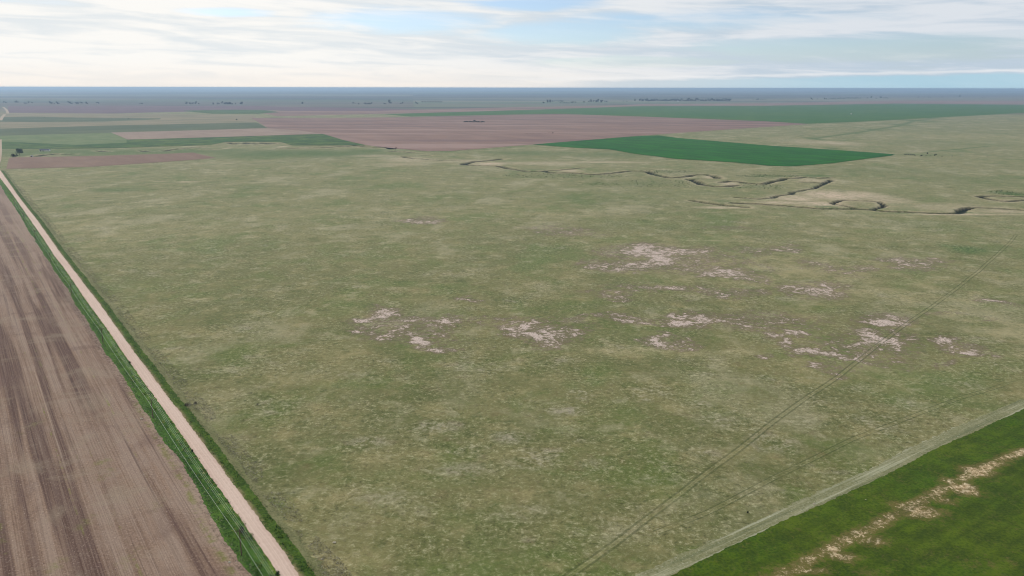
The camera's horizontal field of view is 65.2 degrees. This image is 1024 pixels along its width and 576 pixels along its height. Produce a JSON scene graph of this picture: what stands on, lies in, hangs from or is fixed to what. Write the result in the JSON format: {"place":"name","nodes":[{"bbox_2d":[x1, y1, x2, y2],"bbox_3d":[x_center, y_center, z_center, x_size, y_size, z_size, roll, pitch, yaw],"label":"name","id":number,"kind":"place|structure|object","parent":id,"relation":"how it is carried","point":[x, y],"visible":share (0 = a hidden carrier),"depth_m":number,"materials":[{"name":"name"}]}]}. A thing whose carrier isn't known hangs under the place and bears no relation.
{"place":"outdoors","nodes":[
{"label":"outdoors","id":0,"kind":"place"},
{"bbox_2d":[0,139,1,161],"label":"gravel road","id":1,"kind":"structure","parent":0,"point":[0,149],"depth_m":1571.52,"materials":[{"name":"beige gravel"}]},
{"bbox_2d":[15,148,22,154],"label":"broadleaf tree","id":2,"kind":"object","parent":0,"point":[18,150],"visible":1,"depth_m":1444.83,"materials":[{"name":"green plant"}]},
{"bbox_2d":[0,133,126,144],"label":"pasture","id":3,"kind":"structure","parent":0,"point":[88,138],"depth_m":1909.14,"materials":[{"name":"green plant"}]},
{"bbox_2d":[0,117,160,121],"bbox_3d":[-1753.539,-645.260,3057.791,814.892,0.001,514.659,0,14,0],"label":"sage grass field","id":4,"kind":"structure","parent":0,"point":[38,119],"depth_m":3031.38,"materials":[{"name":"green plant"}]},
{"bbox_2d":[6,153,214,168],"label":"bare strip field","id":5,"kind":"structure","parent":0,"point":[54,162],"depth_m":1345.47,"materials":[{"name":"soil"}]},
{"bbox_2d":[0,113,254,128],"bbox_3d":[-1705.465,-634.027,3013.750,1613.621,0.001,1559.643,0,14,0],"label":"grass field","id":6,"kind":"structure","parent":0,"point":[190,118],"depth_m":3054.08,"materials":[{"name":"green plant"}]},
{"bbox_2d":[0,185,261,575],"bbox_3d":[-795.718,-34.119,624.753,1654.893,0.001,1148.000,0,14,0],"label":"ploughed field","id":7,"kind":"structure","parent":0,"point":[93,480],"depth_m":264.14,"materials":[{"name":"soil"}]},
{"bbox_2d":[27,229,255,575],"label":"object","id":8,"kind":"object","parent":7,"relation":"on","point":[165,438],"visible":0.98,"depth_m":272.80,"materials":[{"name":"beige plant"}]},
{"bbox_2d":[0,123,265,135],"bbox_3d":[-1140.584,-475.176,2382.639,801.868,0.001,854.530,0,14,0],"label":"sage grass field","id":9,"kind":"structure","parent":0,"point":[97,129],"depth_m":2376.47,"materials":[{"name":"green plant"}]},
{"bbox_2d":[0,178,278,575],"bbox_3d":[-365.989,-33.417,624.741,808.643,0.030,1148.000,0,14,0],"label":"verge grass strip","id":10,"kind":"object","parent":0,"point":[160,412],"visible":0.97,"depth_m":284.30,"materials":[{"name":"green plant"}]},
{"bbox_2d":[0,171,298,575],"bbox_3d":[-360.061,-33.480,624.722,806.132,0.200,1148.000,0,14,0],"label":"gravel road","id":11,"kind":"structure","parent":0,"point":[273,551],"depth_m":285.26,"materials":[{"name":"beige gravel"}]},
{"bbox_2d":[1,171,314,575],"bbox_3d":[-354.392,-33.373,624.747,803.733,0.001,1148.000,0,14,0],"label":"ditch grass strip","id":12,"kind":"object","parent":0,"point":[243,488],"visible":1,"depth_m":284.80,"materials":[{"name":"green plant"}]},
{"bbox_2d":[4,171,329,575],"bbox_3d":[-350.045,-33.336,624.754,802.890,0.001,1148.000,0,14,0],"label":"dry bank strip","id":13,"kind":"object","parent":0,"point":[277,516],"visible":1,"depth_m":288.20,"materials":[{"name":"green plant"}]},
{"bbox_2d":[2,134,362,148],"bbox_3d":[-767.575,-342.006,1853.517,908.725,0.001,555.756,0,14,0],"label":"green crop field","id":14,"kind":"structure","parent":0,"point":[313,139],"depth_m":1789.51,"materials":[{"name":"green plant"}]},
{"bbox_2d":[8,106,423,112],"bbox_3d":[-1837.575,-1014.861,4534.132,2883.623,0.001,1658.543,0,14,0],"label":"dark soil field","id":15,"kind":"structure","parent":0,"point":[80,109],"depth_m":4493.40,"materials":[{"name":"brown soil"}]},
{"bbox_2d":[111,128,320,139],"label":"stubble field","id":16,"kind":"structure","parent":0,"point":[201,133],"depth_m":2129.25,"materials":[{"name":"plant"}]},
{"bbox_2d":[187,110,275,113],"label":"green crop field","id":17,"kind":"structure","parent":0,"point":[233,111],"depth_m":4055.96,"materials":[{"name":"green plant"}]},
{"bbox_2d":[264,105,639,115],"bbox_3d":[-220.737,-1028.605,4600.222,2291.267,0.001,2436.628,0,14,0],"label":"soil field","id":18,"kind":"structure","parent":0,"point":[292,113],"depth_m":4129.95,"materials":[{"name":"brown soil"}]},
{"bbox_2d":[0,89,1023,575],"bbox_3d":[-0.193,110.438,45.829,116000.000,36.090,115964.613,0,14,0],"label":"ground","id":19,"kind":"structure","parent":0,"point":[240,227],"depth_m":455.78,"materials":[{"name":"green plant"}]},
{"bbox_2d":[7,191,275,575],"bbox_3d":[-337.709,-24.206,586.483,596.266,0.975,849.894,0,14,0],"label":"roadside weeds","id":20,"kind":"object","parent":19,"relation":"on","point":[200,477],"visible":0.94,"depth_m":266.82,"materials":[{"name":"green plant"}]},
{"bbox_2d":[20,188,351,575],"bbox_3d":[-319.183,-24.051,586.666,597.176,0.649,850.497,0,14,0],"label":"sagebrush","id":21,"kind":"object","parent":19,"relation":"on","point":[214,418],"visible":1,"depth_m":277.95,"materials":[{"name":"green plant"}]},
{"bbox_2d":[234,528,243,555],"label":"utility pole","id":22,"kind":"object","parent":19,"relation":"on","point":[239,530],"visible":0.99,"depth_m":209.97,"materials":[{"name":"brown wood"}]},
{"bbox_2d":[21,213,262,575],"bbox_3d":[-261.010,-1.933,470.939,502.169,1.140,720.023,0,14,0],"label":"power wire","id":23,"kind":"object","parent":22,"relation":"attached to","point":[156,414],"visible":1,"depth_m":274.30,"materials":[{"name":"metal"}]},
{"bbox_2d":[468,285,773,341],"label":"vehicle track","id":24,"kind":"structure","parent":19,"relation":"on","point":[608,318],"depth_m":432.88,"materials":[{"name":"green plant"}]},
{"bbox_2d":[509,170,1014,194],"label":"creek rushes","id":25,"kind":"object","parent":19,"relation":"on","point":[694,182],"visible":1,"depth_m":1103.30,"materials":[{"name":"green plant"}]},
{"bbox_2d":[556,235,1018,575],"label":"vehicle track","id":26,"kind":"structure","parent":19,"relation":"on","point":[626,534],"depth_m":274.57,"materials":[{"name":"green plant"}]},
{"bbox_2d":[650,383,1006,536],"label":"vehicle track","id":27,"kind":"structure","parent":19,"relation":"on","point":[731,500],"depth_m":263.69,"materials":[{"name":"green plant"}]},
{"bbox_2d":[635,399,1023,575],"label":"mown grass strip","id":28,"kind":"object","parent":19,"relation":"on","point":[676,564],"visible":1,"depth_m":244.15,"materials":[{"name":"green plant"}]},
{"bbox_2d":[0,0,1023,90],"label":"sky","id":29,"kind":"structure","parent":0,"point":[919,45],"materials":[{"name":"white"}]},
{"bbox_2d":[252,114,803,150],"bbox_3d":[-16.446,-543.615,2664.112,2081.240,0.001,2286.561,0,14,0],"label":"soil field","id":30,"kind":"structure","parent":0,"point":[442,133],"depth_m":2443.70,"materials":[{"name":"brown soil"}]},
{"bbox_2d":[387,104,1023,123],"bbox_3d":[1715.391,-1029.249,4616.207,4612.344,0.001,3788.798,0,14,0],"label":"green crop field","id":31,"kind":"structure","parent":0,"point":[807,114],"depth_m":4096.67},
{"bbox_2d":[534,135,893,165],"bbox_3d":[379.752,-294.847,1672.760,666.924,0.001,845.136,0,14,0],"label":"bright green crop field","id":32,"kind":"structure","parent":0,"point":[680,148],"depth_m":1559.38,"materials":[{"name":"green plant"}]},
{"bbox_2d":[609,101,1023,105],"bbox_3d":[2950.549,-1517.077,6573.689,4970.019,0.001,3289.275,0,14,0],"label":"soil field","id":33,"kind":"structure","parent":0,"point":[890,102],"depth_m":6551.92,"materials":[{"name":"brown soil"}]},
{"bbox_2d":[671,409,1023,575],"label":"green crop field","id":34,"kind":"structure","parent":0,"point":[954,507],"depth_m":225.37,"materials":[{"name":"green plant"}]},
{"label":"utility pole","id":35,"kind":"object","parent":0,"visible":0},
{"bbox_2d":[38,236,263,565],"bbox_3d":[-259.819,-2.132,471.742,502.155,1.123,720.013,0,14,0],"label":"power wire","id":36,"kind":"object","parent":35,"relation":"attached to","point":[166,422],"visible":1,"depth_m":264.32,"materials":[{"name":"metal"}]},
{"bbox_2d":[47,247,271,570],"bbox_3d":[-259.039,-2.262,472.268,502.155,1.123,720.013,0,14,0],"label":"power wire","id":37,"kind":"object","parent":35,"relation":"attached to","point":[168,420],"visible":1,"depth_m":257.53,"materials":[{"name":"metal"}]},
{"bbox_2d":[55,260,271,574],"bbox_3d":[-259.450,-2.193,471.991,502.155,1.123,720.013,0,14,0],"label":"power wire","id":38,"kind":"object","parent":35,"relation":"attached to","point":[174,432],"visible":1,"depth_m":262.86,"materials":[{"name":"metal"}]}
]}

